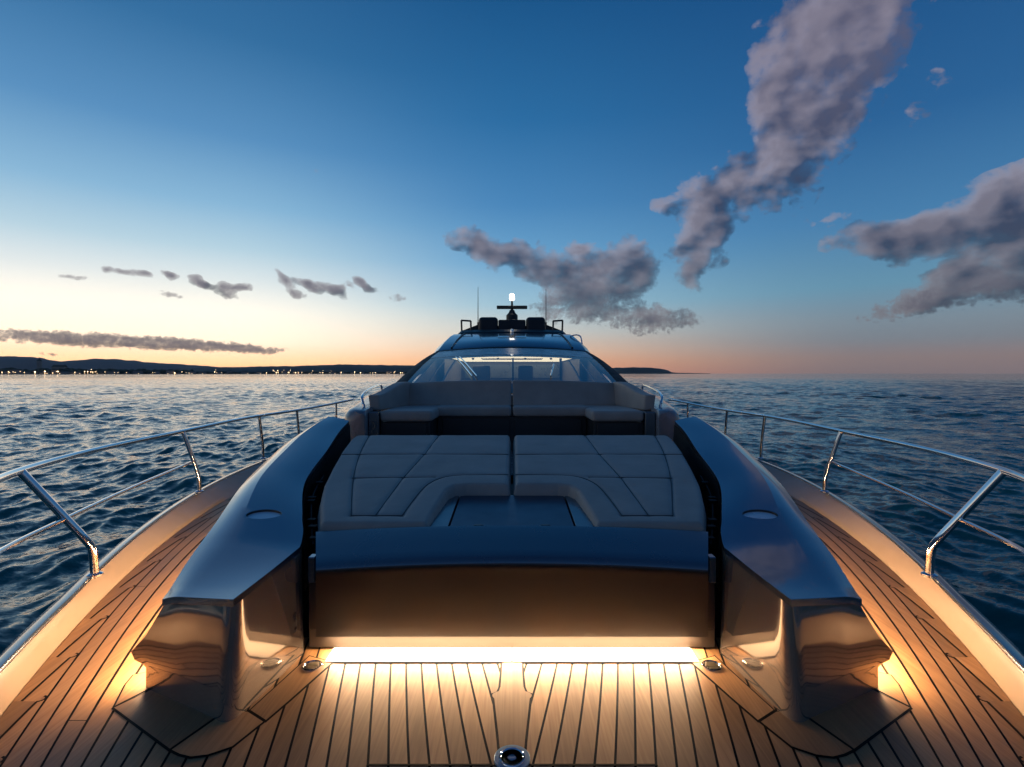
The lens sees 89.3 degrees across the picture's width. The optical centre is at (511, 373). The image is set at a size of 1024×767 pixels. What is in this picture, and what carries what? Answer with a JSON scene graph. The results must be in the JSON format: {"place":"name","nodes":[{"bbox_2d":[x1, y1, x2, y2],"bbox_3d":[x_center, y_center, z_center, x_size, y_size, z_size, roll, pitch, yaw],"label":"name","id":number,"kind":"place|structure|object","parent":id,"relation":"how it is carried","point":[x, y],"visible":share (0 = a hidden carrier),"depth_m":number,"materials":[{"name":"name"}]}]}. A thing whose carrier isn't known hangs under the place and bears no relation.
{"place":"outdoors","nodes":[
{"label":"outdoors","id":0,"kind":"place"},
{"bbox_2d":[51,369,57,373],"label":"town house","id":1,"kind":"structure","parent":0,"point":[53,371],"depth_m":1787.08,"materials":[{"name":"paint"}]},
{"bbox_2d":[0,356,213,369],"bbox_3d":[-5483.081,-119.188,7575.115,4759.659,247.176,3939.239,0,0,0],"label":"hills","id":2,"kind":"structure","parent":0,"point":[23,363],"depth_m":7038.81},
{"bbox_2d":[178,364,414,371],"bbox_3d":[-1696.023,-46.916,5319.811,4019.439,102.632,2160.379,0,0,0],"label":"coast hills","id":3,"kind":"structure","parent":0,"point":[363,368],"depth_m":5064.75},
{"bbox_2d":[0,374,1023,653],"bbox_3d":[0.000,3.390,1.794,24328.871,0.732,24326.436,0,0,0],"label":"sea","id":4,"kind":"structure","parent":0,"point":[48,416],"depth_m":25.01,"materials":[{"name":"teal liquid"}]},
{"bbox_2d":[0,380,1023,766],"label":"motor yacht","id":5,"kind":"object","parent":4,"relation":"on","point":[176,634],"visible":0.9,"depth_m":2.27,"materials":[{"name":"brown wood"}]},
{"bbox_2d":[0,398,354,578],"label":"guard rail","id":6,"kind":"object","parent":5,"relation":"on","point":[23,474],"visible":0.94,"depth_m":3.27,"materials":[{"name":"silver metal"}]},
{"bbox_2d":[301,660,322,671],"bbox_3d":[-0.953,1.393,2.470,0.096,0.009,0.095,0,0,0],"label":"deck drain","id":7,"kind":"object","parent":5,"relation":"on","point":[311,665],"visible":1,"depth_m":2.47,"materials":[{"name":"silver metal"}]},
{"bbox_2d":[396,333,627,382],"bbox_3d":[0.000,-0.221,14.000,5.000,2.043,10.000,0,0,0],"label":"wheelhouse","id":8,"kind":"object","parent":5,"relation":"on","point":[510,356],"visible":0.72,"depth_m":13.70,"materials":[{"name":"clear glass"}]},
{"bbox_2d":[465,365,558,377],"bbox_3d":[0.000,-0.075,17.620,3.200,0.450,0.140,0,0,0],"label":"rear window","id":9,"kind":"structure","parent":8,"relation":"in","point":[497,371],"depth_m":17.55,"materials":[{"name":"blue"}]},
{"bbox_2d":[458,317,582,343],"bbox_3d":[0.162,-1.351,16.241,3.770,1.018,2.518,0,0,0],"label":"flybridge","id":10,"kind":"object","parent":8,"relation":"on","point":[496,325],"visible":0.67,"depth_m":17.00,"materials":[{"name":"black"}]},
{"bbox_2d":[497,294,526,319],"bbox_3d":[0.000,-1.985,18.000,1.060,1.570,0.400,0,0,0],"label":"radar mast","id":11,"kind":"object","parent":10,"relation":"on","point":[511,315],"visible":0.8,"depth_m":17.92,"materials":[{"name":"black plastic"}]},
{"bbox_2d":[308,435,715,662],"bbox_3d":[0.000,0.973,3.549,2.788,0.858,2.087,0,0,0],"label":"sun pad","id":12,"kind":"object","parent":5,"relation":"on","point":[463,549],"visible":1,"depth_m":2.63,"materials":[{"name":"grey"}]},
{"bbox_2d":[369,380,654,450],"bbox_3d":[0.000,0.516,6.150,3.119,0.868,1.500,0,0,0],"label":"sofa","id":13,"kind":"object","parent":5,"relation":"on","point":[511,410],"visible":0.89,"depth_m":5.95,"materials":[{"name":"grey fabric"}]},
{"bbox_2d":[494,745,529,766],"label":"deck filler cap","id":14,"kind":"object","parent":5,"relation":"on","point":[511,756],"visible":1,"depth_m":1.88,"materials":[{"name":"silver metal"}]},
{"bbox_2d":[701,660,722,671],"bbox_3d":[0.953,1.393,2.470,0.096,0.009,0.095,0,0,0],"label":"deck drain","id":15,"kind":"object","parent":5,"relation":"on","point":[712,665],"visible":1,"depth_m":2.47,"materials":[{"name":"silver metal"}]},
{"bbox_2d":[669,398,1023,578],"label":"guard rail","id":16,"kind":"object","parent":5,"relation":"on","point":[1000,474],"visible":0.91,"depth_m":3.27,"materials":[{"name":"silver metal"}]},
{"bbox_2d":[0,0,1023,373],"label":"sky","id":17,"kind":"structure","parent":0,"point":[687,186],"materials":[{"name":"blue"}]},
{"bbox_2d":[602,367,709,373],"bbox_3d":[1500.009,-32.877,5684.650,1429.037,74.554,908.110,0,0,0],"label":"headland","id":18,"kind":"structure","parent":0,"point":[635,370],"depth_m":5495.04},
{"bbox_3d":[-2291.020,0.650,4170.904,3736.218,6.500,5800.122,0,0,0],"label":"coastal plain","id":19,"kind":"structure","parent":0,"visible":0},
{"bbox_2d":[8,369,22,373],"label":"town house","id":20,"kind":"structure","parent":19,"relation":"on","point":[17,371],"depth_m":1677.31,"materials":[{"name":"paint"}]},
{"bbox_2d":[37,358,41,368],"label":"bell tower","id":21,"kind":"structure","parent":19,"relation":"on","point":[39,362],"depth_m":1867.56,"materials":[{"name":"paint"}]},
{"bbox_2d":[52,365,66,368],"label":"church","id":22,"kind":"structure","parent":19,"relation":"on","point":[59,366],"depth_m":1935.62,"materials":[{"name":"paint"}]},
{"bbox_2d":[58,371,68,373],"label":"town house","id":23,"kind":"structure","parent":19,"relation":"on","point":[63,372],"depth_m":1791.90,"materials":[{"name":"paint"}]},
{"bbox_2d":[69,371,81,373],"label":"town house","id":24,"kind":"structure","parent":19,"relation":"on","point":[74,372],"depth_m":1832.82,"materials":[{"name":"paint"}]},
{"bbox_2d":[106,371,119,373],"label":"town house","id":25,"kind":"structure","parent":19,"relation":"on","point":[112,372],"depth_m":1942.33,"materials":[{"name":"paint"}]},
{"bbox_2d":[131,371,142,373],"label":"town house","id":26,"kind":"structure","parent":19,"relation":"on","point":[137,372],"depth_m":2012.20,"materials":[{"name":"paint"}]},
{"bbox_2d":[166,370,173,373],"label":"town house","id":27,"kind":"structure","parent":19,"relation":"on","point":[169,371],"depth_m":2101.79,"materials":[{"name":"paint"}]},
{"bbox_2d":[185,371,195,373],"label":"town house","id":28,"kind":"structure","parent":19,"relation":"on","point":[190,372],"depth_m":2193.55,"materials":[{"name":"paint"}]},
{"bbox_2d":[0,367,421,373],"bbox_3d":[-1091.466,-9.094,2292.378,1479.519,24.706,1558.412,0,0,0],"label":"shore trees","id":29,"kind":"object","parent":19,"relation":"on","point":[97,371],"visible":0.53,"depth_m":2096.03,"materials":[{"name":"black plant"}]}
]}

